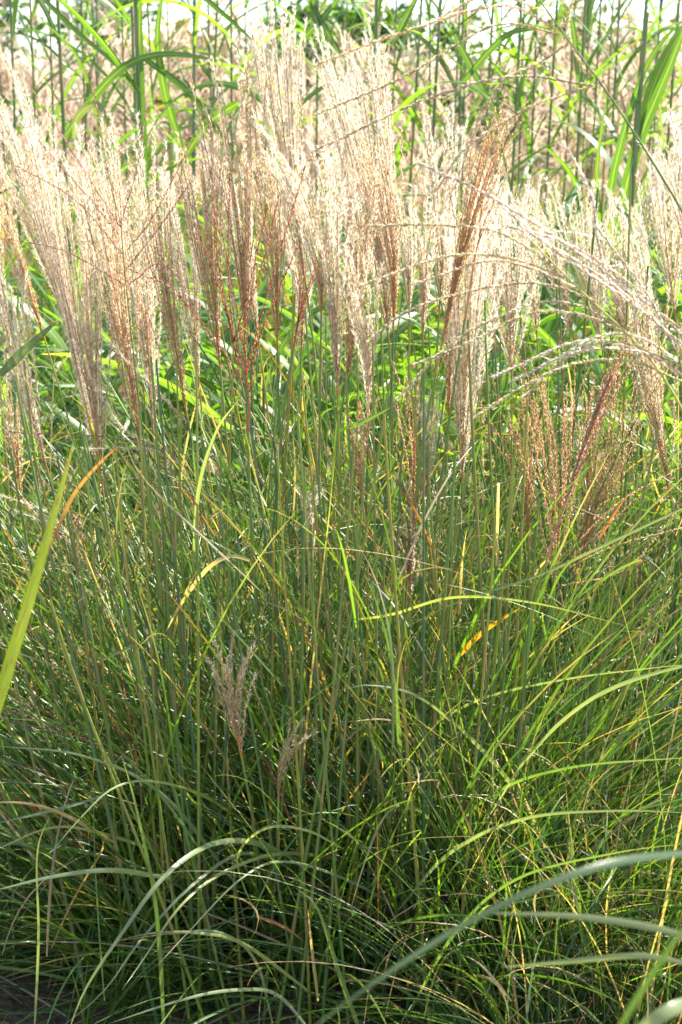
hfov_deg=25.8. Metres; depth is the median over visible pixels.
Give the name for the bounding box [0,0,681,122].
sky
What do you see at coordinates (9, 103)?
tall reed
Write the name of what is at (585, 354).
reed plant
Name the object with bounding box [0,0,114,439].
tall reed
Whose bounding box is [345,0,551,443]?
tall reed
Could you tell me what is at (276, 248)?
flower stem
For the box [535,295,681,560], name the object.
reed plant
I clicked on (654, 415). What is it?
flower stem
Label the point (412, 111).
tall reed
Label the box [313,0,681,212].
flower stem
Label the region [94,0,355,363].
tall reed
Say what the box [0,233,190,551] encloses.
reed plant
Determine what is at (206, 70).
tall reed
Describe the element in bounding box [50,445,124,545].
grass leaf
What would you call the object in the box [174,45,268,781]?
flower stem
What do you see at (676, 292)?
reed plant
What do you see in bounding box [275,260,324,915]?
flower stem
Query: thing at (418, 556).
flower stem
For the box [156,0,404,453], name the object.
tall reed
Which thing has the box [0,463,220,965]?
flower stem
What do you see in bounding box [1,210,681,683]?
grass clump
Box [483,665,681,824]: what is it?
grass leaf
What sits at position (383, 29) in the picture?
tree
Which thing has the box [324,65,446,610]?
flower stem
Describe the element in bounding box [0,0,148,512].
tall reed
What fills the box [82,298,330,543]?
reed plant
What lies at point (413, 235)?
reed plant
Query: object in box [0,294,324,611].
reed plant
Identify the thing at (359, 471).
flower stem
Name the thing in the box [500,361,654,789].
flower stem
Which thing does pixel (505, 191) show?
flower stem
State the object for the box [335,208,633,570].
reed plant
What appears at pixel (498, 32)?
tall reed
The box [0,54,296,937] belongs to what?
flower stem
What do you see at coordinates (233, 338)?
flower stem
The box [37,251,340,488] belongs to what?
reed plant
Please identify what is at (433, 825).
grass leaf
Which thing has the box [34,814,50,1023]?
grass leaf
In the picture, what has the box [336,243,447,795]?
flower stem
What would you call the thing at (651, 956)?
grass leaf
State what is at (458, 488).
flower stem
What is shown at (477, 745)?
grass leaf
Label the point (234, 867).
grass leaf
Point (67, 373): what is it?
reed plant
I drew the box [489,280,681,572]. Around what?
reed plant
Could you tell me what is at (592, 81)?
tall reed
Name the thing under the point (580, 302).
reed plant
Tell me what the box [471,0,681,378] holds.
tall reed
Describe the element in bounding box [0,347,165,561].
reed plant
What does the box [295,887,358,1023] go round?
grass leaf
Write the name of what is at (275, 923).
grass leaf
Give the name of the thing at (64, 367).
reed plant
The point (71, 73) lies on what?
tall reed
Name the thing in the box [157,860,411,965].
grass leaf
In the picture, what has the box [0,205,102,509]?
reed plant
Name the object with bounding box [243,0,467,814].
flower stem
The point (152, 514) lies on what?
flower stem
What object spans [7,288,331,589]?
reed plant
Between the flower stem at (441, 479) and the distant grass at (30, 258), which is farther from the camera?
the distant grass at (30, 258)
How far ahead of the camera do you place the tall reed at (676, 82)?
6.32 m
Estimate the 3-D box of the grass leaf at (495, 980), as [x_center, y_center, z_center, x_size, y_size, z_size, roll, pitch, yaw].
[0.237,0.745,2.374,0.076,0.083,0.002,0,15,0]
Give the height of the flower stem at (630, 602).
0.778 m
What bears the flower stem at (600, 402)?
on the ground at (26, 1001)
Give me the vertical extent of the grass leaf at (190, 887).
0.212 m
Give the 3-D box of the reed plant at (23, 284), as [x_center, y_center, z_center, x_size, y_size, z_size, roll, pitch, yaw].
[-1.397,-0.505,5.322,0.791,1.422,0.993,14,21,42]
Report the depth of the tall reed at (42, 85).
6.06 m
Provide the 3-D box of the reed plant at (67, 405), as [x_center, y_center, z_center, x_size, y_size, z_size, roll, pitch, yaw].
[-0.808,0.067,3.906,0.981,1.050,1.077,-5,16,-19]
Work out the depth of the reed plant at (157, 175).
5.17 m
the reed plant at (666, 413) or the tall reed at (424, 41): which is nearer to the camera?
the reed plant at (666, 413)
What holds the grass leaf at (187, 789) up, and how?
attached to the grass clump at (164, 762)
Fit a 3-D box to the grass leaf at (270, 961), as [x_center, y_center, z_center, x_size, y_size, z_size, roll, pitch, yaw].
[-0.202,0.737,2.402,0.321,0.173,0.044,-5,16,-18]
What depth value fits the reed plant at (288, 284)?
4.66 m
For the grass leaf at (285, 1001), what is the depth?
2.32 m
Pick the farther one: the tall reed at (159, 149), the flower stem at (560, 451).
the tall reed at (159, 149)
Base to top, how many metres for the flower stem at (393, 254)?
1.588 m
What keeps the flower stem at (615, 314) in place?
on the ground at (26, 1001)
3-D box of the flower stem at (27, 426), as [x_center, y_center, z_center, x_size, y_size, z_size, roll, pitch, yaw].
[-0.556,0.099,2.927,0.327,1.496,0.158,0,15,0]
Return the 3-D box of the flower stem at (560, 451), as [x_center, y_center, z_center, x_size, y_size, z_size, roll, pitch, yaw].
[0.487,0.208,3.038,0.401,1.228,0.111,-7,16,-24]
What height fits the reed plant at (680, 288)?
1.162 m
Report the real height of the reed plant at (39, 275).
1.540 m
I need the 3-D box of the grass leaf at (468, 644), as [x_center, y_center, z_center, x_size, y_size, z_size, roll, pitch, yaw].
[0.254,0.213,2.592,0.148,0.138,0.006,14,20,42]
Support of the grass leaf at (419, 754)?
attached to the grass clump at (164, 762)
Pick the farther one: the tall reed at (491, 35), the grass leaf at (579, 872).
the tall reed at (491, 35)
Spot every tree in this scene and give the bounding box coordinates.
[0,0,76,151]
[21,0,176,208]
[134,17,294,214]
[223,0,357,181]
[280,0,448,180]
[395,2,569,195]
[507,0,681,210]
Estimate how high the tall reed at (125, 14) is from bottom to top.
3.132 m
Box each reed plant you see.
[0,157,214,511]
[0,162,235,622]
[0,170,204,507]
[0,183,102,383]
[0,201,220,556]
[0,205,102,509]
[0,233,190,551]
[0,260,205,575]
[0,277,126,482]
[0,286,381,634]
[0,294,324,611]
[0,325,266,565]
[0,339,102,560]
[0,346,208,608]
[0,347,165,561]
[1,254,295,623]
[1,295,239,624]
[3,292,317,623]
[4,281,52,502]
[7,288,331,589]
[11,207,339,571]
[32,200,459,635]
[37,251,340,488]
[44,280,492,641]
[69,191,409,534]
[69,323,456,605]
[81,219,332,538]
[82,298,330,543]
[95,158,430,504]
[96,194,429,570]
[108,183,421,458]
[159,305,561,568]
[161,285,657,619]
[162,230,437,492]
[192,254,499,522]
[220,270,514,536]
[221,240,561,579]
[231,257,592,524]
[255,234,565,494]
[270,235,681,613]
[284,136,565,525]
[290,304,681,638]
[294,234,640,552]
[305,245,677,518]
[308,208,608,465]
[329,242,680,545]
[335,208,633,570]
[339,202,590,508]
[359,303,667,596]
[378,179,653,574]
[388,185,681,530]
[395,223,681,569]
[429,198,681,594]
[482,230,681,540]
[484,221,680,468]
[485,245,681,553]
[488,220,681,596]
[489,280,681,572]
[493,263,681,498]
[503,326,681,612]
[513,195,676,558]
[514,241,681,571]
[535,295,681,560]
[597,251,681,389]
[599,286,681,488]
[617,478,680,492]
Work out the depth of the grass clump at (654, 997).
2.59 m
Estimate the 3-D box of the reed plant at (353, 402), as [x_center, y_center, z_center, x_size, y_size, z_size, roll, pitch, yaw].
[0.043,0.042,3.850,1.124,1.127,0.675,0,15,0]
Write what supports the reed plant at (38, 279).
on the ground at (26, 1001)
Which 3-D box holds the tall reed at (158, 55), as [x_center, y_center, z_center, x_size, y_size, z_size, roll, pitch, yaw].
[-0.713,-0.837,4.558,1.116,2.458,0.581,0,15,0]
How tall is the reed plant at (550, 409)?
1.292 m
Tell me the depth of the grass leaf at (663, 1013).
1.14 m
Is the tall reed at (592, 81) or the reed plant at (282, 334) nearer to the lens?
the reed plant at (282, 334)
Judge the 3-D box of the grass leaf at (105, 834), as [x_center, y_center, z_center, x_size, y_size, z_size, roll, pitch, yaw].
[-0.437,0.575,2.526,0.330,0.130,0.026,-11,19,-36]
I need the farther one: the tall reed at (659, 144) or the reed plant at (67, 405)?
the tall reed at (659, 144)
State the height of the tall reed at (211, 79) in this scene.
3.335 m
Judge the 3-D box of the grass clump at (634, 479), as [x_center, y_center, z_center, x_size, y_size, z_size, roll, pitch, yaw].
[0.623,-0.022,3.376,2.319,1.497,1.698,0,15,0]
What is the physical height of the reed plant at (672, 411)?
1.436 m
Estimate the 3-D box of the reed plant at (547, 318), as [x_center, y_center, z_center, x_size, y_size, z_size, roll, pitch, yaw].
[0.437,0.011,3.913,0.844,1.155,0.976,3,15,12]
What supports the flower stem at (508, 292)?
on the ground at (26, 1001)
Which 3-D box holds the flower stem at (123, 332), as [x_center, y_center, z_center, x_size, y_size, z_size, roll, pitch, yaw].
[-0.230,0.141,2.635,0.436,1.565,0.083,3,15,13]
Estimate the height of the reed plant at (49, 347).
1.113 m
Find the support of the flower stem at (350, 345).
on the ground at (26, 1001)
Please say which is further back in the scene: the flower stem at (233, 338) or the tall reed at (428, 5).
the tall reed at (428, 5)
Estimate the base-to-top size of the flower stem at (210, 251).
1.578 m
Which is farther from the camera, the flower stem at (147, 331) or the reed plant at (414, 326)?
the reed plant at (414, 326)
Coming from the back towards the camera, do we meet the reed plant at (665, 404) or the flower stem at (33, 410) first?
the reed plant at (665, 404)
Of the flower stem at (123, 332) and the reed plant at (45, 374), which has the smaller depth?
the flower stem at (123, 332)
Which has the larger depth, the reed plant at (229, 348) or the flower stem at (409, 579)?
the reed plant at (229, 348)
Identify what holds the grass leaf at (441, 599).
attached to the grass clump at (164, 762)
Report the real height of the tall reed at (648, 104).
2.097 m
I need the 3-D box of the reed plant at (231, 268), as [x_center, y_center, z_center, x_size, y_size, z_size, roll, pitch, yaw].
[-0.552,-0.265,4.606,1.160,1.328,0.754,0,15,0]
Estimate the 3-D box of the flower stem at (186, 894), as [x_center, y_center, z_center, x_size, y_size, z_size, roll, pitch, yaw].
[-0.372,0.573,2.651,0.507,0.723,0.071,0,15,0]
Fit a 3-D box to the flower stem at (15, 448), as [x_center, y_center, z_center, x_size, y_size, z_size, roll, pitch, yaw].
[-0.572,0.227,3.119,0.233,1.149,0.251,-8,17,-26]
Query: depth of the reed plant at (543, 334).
3.68 m
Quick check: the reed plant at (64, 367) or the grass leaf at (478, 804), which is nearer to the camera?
the grass leaf at (478, 804)
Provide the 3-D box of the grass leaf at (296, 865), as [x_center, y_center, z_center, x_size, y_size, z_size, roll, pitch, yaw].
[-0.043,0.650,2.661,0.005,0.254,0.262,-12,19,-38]
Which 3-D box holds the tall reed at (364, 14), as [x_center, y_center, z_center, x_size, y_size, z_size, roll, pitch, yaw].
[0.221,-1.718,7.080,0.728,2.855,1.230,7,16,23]
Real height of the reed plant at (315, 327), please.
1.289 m
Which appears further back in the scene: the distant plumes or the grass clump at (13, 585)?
the distant plumes
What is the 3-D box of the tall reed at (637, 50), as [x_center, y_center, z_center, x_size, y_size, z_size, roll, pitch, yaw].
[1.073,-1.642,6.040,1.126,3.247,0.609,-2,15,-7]
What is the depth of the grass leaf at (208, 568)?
2.41 m
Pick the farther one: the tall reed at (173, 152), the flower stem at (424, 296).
the tall reed at (173, 152)
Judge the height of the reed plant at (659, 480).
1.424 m
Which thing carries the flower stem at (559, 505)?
on the ground at (26, 1001)
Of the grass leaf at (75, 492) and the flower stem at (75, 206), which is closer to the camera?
the grass leaf at (75, 492)
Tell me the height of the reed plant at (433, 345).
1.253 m
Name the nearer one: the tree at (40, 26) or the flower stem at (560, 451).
the flower stem at (560, 451)
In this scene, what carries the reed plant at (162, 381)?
on the ground at (26, 1001)
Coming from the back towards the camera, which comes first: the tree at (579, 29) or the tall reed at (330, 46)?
the tree at (579, 29)
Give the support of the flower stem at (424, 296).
on the ground at (26, 1001)
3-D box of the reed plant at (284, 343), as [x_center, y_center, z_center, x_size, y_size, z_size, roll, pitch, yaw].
[-0.254,-0.087,3.764,1.096,1.420,0.859,0,15,0]
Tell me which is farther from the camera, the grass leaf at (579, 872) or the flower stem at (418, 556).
the flower stem at (418, 556)
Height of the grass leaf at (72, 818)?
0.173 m
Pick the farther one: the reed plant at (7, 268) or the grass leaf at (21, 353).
the reed plant at (7, 268)
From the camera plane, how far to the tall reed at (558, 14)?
5.66 m
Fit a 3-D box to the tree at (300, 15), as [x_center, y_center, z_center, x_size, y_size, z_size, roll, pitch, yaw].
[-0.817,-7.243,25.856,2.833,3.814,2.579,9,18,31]
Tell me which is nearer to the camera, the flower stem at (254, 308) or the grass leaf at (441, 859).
the grass leaf at (441, 859)
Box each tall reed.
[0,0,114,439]
[0,0,130,461]
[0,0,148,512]
[0,0,160,476]
[0,0,215,441]
[0,0,243,521]
[0,10,105,466]
[18,0,203,478]
[24,0,243,452]
[32,0,207,347]
[36,0,286,592]
[36,0,304,507]
[65,0,272,412]
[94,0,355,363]
[98,0,255,450]
[113,0,228,417]
[131,0,309,501]
[147,0,369,274]
[147,0,407,435]
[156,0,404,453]
[164,0,366,348]
[182,2,312,397]
[233,0,473,375]
[263,0,460,406]
[295,0,496,432]
[305,0,493,285]
[310,0,520,395]
[322,0,581,381]
[336,0,576,508]
[336,0,607,460]
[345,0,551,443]
[350,0,532,360]
[359,0,527,449]
[396,0,609,458]
[424,0,677,264]
[439,0,545,534]
[439,1,676,294]
[443,0,677,398]
[446,0,679,379]
[447,0,681,449]
[453,0,681,577]
[468,0,681,495]
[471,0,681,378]
[492,0,674,444]
[494,0,662,387]
[509,0,681,470]
[521,0,681,449]
[546,0,681,421]
[560,0,681,467]
[572,0,681,394]
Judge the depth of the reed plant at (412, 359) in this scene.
4.20 m
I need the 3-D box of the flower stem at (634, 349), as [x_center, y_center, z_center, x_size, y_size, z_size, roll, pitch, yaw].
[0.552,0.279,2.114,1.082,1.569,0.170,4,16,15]
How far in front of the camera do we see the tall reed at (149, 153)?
5.83 m
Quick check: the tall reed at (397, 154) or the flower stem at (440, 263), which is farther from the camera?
the tall reed at (397, 154)
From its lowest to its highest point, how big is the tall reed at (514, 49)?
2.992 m
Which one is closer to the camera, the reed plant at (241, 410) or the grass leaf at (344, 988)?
the grass leaf at (344, 988)
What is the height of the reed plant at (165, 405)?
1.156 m
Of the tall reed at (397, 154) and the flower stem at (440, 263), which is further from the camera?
the tall reed at (397, 154)
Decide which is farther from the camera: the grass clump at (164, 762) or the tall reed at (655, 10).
the tall reed at (655, 10)
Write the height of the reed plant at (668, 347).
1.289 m
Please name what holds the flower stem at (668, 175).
on the ground at (26, 1001)
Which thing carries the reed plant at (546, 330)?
on the ground at (26, 1001)
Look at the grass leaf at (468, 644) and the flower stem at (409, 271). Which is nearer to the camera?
the grass leaf at (468, 644)
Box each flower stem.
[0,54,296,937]
[0,64,238,835]
[0,86,230,940]
[0,186,143,759]
[0,216,131,797]
[0,260,189,921]
[0,347,95,737]
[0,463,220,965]
[2,640,275,1010]
[8,294,295,936]
[32,123,283,943]
[47,110,248,760]
[58,139,196,631]
[74,139,322,975]
[135,180,277,909]
[153,167,240,642]
[168,156,307,981]
[173,128,357,777]
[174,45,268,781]
[197,137,433,707]
[202,631,266,965]
[218,127,330,938]
[231,395,378,989]
[234,111,339,845]
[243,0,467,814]
[259,179,360,815]
[260,160,345,646]
[261,16,397,721]
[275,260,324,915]
[277,716,318,968]
[294,459,479,939]
[296,484,459,959]
[299,95,527,718]
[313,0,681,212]
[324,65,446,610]
[327,171,443,780]
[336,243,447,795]
[342,123,487,936]
[357,174,487,972]
[357,480,421,1016]
[358,139,681,418]
[370,188,448,944]
[374,163,494,619]
[379,179,528,962]
[384,391,568,889]
[385,183,420,571]
[389,110,520,959]
[392,362,420,759]
[402,158,524,717]
[412,101,530,594]
[461,317,591,623]
[480,173,558,648]
[482,177,593,688]
[488,181,562,662]
[488,319,619,738]
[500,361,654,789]
[508,393,648,743]
[510,361,632,779]
[510,420,681,808]
[517,304,640,776]
[557,178,640,717]
[580,105,681,730]
[584,217,677,714]
[604,184,657,781]
[605,267,681,741]
[607,543,657,722]
[619,133,681,755]
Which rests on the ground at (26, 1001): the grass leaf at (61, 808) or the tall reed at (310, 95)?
the tall reed at (310, 95)
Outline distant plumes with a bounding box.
[0,0,681,234]
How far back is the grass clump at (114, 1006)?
2.63 m
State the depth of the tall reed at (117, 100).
6.41 m
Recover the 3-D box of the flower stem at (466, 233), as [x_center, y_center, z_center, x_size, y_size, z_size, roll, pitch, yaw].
[0.160,0.099,2.667,0.355,1.630,0.302,11,18,35]
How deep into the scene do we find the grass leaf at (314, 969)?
2.43 m
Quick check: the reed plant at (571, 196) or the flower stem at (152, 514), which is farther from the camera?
the reed plant at (571, 196)
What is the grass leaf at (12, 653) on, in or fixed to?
attached to the grass clump at (164, 762)
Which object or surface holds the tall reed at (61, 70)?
on the ground at (26, 1001)
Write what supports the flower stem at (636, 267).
on the ground at (26, 1001)
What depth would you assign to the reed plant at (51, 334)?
3.99 m
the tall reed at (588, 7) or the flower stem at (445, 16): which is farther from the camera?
the tall reed at (588, 7)
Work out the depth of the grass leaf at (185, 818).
2.48 m
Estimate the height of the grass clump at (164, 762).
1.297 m
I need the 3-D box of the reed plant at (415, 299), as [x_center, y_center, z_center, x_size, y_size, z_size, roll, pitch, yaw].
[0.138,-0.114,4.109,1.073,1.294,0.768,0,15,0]
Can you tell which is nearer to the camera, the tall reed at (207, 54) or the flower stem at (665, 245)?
the flower stem at (665, 245)
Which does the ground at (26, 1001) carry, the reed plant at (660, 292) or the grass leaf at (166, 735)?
the reed plant at (660, 292)
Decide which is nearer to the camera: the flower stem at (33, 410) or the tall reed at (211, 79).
the flower stem at (33, 410)
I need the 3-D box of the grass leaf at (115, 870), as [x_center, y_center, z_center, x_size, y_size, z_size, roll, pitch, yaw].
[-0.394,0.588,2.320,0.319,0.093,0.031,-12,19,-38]
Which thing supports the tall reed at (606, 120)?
on the ground at (26, 1001)
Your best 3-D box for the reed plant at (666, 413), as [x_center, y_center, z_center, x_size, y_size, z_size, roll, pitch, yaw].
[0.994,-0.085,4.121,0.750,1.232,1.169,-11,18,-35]
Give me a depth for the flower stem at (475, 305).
2.54 m
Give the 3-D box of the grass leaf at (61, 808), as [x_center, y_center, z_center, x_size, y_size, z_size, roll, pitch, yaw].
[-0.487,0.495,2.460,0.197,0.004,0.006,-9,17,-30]
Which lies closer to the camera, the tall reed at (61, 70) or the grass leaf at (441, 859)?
the grass leaf at (441, 859)
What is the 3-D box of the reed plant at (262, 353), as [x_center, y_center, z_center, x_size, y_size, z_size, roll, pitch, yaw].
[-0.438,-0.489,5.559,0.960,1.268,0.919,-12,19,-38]
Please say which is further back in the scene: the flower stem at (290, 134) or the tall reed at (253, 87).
the tall reed at (253, 87)
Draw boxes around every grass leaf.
[0,321,56,376]
[0,442,73,712]
[0,647,226,807]
[0,746,238,887]
[0,796,99,822]
[0,801,113,842]
[0,868,170,889]
[1,825,164,853]
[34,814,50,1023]
[49,779,249,854]
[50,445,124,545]
[67,851,294,1022]
[71,838,297,1023]
[102,637,168,660]
[109,987,305,1023]
[113,931,306,989]
[120,929,273,1023]
[122,758,164,1023]
[124,851,348,986]
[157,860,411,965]
[165,555,249,632]
[192,402,236,568]
[236,825,340,926]
[255,916,302,940]
[274,818,361,908]
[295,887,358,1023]
[308,913,318,1000]
[317,850,681,1023]
[335,407,390,432]
[338,685,552,853]
[341,718,458,826]
[349,803,454,915]
[359,595,624,625]
[362,665,677,819]
[398,809,681,910]
[403,508,681,628]
[409,844,679,1012]
[432,758,678,852]
[459,607,520,657]
[467,956,511,1000]
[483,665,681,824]
[493,912,678,935]
[504,953,681,966]
[618,929,681,1023]
[639,998,681,1023]
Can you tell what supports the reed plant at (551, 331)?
on the ground at (26, 1001)
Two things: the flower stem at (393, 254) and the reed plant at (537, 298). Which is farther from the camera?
the reed plant at (537, 298)
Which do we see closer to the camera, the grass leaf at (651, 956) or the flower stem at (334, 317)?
the grass leaf at (651, 956)
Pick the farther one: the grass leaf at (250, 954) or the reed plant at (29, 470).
the reed plant at (29, 470)
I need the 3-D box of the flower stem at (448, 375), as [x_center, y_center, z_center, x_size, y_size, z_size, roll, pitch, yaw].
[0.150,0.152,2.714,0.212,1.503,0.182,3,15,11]
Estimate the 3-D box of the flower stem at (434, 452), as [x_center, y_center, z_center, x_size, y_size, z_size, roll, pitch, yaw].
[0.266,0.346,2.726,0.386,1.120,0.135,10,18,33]
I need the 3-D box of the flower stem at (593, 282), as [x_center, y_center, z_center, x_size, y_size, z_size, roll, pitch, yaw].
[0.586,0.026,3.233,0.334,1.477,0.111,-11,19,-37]
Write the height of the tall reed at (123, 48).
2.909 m
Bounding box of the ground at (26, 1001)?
[0,123,681,1023]
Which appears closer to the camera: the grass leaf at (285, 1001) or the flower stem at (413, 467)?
the grass leaf at (285, 1001)
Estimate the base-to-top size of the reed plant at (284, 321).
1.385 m
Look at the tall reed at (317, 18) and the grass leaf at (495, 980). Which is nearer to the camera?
the grass leaf at (495, 980)
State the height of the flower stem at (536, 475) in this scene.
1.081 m
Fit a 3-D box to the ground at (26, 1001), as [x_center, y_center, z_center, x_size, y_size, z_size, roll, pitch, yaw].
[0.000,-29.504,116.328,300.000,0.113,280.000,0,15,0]
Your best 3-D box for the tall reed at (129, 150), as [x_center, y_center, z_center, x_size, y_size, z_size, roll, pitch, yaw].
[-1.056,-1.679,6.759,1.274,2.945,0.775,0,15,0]
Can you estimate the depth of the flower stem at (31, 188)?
2.62 m
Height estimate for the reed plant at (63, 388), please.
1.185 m
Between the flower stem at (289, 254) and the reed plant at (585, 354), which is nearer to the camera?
the flower stem at (289, 254)
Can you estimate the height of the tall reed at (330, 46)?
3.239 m
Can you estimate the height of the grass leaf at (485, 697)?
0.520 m
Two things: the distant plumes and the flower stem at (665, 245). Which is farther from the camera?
the distant plumes
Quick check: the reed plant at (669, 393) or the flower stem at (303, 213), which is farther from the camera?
the reed plant at (669, 393)
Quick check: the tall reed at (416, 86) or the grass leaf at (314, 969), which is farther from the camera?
the tall reed at (416, 86)
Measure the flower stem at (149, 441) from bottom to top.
1.300 m
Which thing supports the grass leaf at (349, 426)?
on the grass clump at (164, 762)
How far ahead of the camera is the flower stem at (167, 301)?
2.65 m
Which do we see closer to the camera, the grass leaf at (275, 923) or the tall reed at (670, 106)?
the grass leaf at (275, 923)
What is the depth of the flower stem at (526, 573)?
2.77 m
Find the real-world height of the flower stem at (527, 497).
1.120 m
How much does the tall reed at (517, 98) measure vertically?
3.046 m
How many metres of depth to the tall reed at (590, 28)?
6.91 m
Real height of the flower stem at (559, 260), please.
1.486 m
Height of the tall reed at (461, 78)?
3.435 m
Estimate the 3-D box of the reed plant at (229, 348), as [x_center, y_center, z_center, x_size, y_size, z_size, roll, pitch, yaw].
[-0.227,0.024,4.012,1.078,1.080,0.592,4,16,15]
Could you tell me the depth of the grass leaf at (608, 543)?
2.37 m
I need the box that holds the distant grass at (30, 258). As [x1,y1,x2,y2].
[0,139,681,417]
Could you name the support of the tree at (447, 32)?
on the ground at (26, 1001)
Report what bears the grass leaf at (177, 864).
attached to the grass clump at (164, 762)
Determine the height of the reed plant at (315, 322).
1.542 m
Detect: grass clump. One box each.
[0,268,400,860]
[0,294,681,1023]
[0,481,681,1023]
[0,617,364,1023]
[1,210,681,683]
[138,173,681,865]
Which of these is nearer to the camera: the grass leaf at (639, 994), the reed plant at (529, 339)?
the grass leaf at (639, 994)
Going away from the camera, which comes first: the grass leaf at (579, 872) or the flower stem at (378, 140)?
the grass leaf at (579, 872)
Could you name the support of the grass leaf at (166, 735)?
attached to the grass clump at (164, 762)
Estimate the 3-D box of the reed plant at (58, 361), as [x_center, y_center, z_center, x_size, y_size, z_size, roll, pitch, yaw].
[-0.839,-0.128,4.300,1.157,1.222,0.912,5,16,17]
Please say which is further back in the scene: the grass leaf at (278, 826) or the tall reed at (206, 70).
the tall reed at (206, 70)
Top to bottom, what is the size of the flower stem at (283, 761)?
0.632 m
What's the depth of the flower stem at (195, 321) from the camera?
3.07 m
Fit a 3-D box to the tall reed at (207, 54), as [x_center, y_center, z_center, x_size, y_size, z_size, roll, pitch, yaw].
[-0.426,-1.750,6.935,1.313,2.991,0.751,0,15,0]
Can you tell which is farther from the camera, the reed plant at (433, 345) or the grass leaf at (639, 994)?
the reed plant at (433, 345)
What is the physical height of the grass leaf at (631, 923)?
0.029 m
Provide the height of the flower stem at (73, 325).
1.589 m
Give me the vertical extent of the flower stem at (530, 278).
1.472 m
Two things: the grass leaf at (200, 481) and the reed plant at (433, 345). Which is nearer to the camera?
the grass leaf at (200, 481)
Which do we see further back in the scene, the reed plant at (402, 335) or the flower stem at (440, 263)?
the reed plant at (402, 335)
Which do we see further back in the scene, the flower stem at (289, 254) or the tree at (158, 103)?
the tree at (158, 103)
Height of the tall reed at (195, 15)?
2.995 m
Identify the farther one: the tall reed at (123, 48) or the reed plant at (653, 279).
the tall reed at (123, 48)
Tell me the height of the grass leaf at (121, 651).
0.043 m
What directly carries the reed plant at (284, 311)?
on the ground at (26, 1001)
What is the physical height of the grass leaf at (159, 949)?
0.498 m
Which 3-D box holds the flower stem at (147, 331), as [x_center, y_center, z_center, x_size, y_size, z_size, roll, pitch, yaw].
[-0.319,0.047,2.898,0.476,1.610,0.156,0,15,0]
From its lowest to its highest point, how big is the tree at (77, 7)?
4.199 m
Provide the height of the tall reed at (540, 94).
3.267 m
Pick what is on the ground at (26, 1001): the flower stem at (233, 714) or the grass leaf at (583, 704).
the flower stem at (233, 714)
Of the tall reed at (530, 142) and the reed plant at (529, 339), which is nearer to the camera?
the reed plant at (529, 339)
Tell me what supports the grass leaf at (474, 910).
attached to the grass clump at (654, 997)
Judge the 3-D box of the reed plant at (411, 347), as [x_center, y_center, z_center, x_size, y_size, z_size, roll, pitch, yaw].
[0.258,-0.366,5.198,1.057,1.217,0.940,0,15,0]
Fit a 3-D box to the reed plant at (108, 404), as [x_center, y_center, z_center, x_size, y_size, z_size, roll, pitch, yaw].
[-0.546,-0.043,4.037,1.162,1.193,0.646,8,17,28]
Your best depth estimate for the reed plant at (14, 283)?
4.32 m
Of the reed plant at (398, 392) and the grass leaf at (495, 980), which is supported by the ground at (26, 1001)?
the reed plant at (398, 392)
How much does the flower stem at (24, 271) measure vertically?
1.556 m
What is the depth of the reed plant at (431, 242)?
5.10 m
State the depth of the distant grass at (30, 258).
9.26 m
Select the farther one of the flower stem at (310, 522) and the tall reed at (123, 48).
the tall reed at (123, 48)

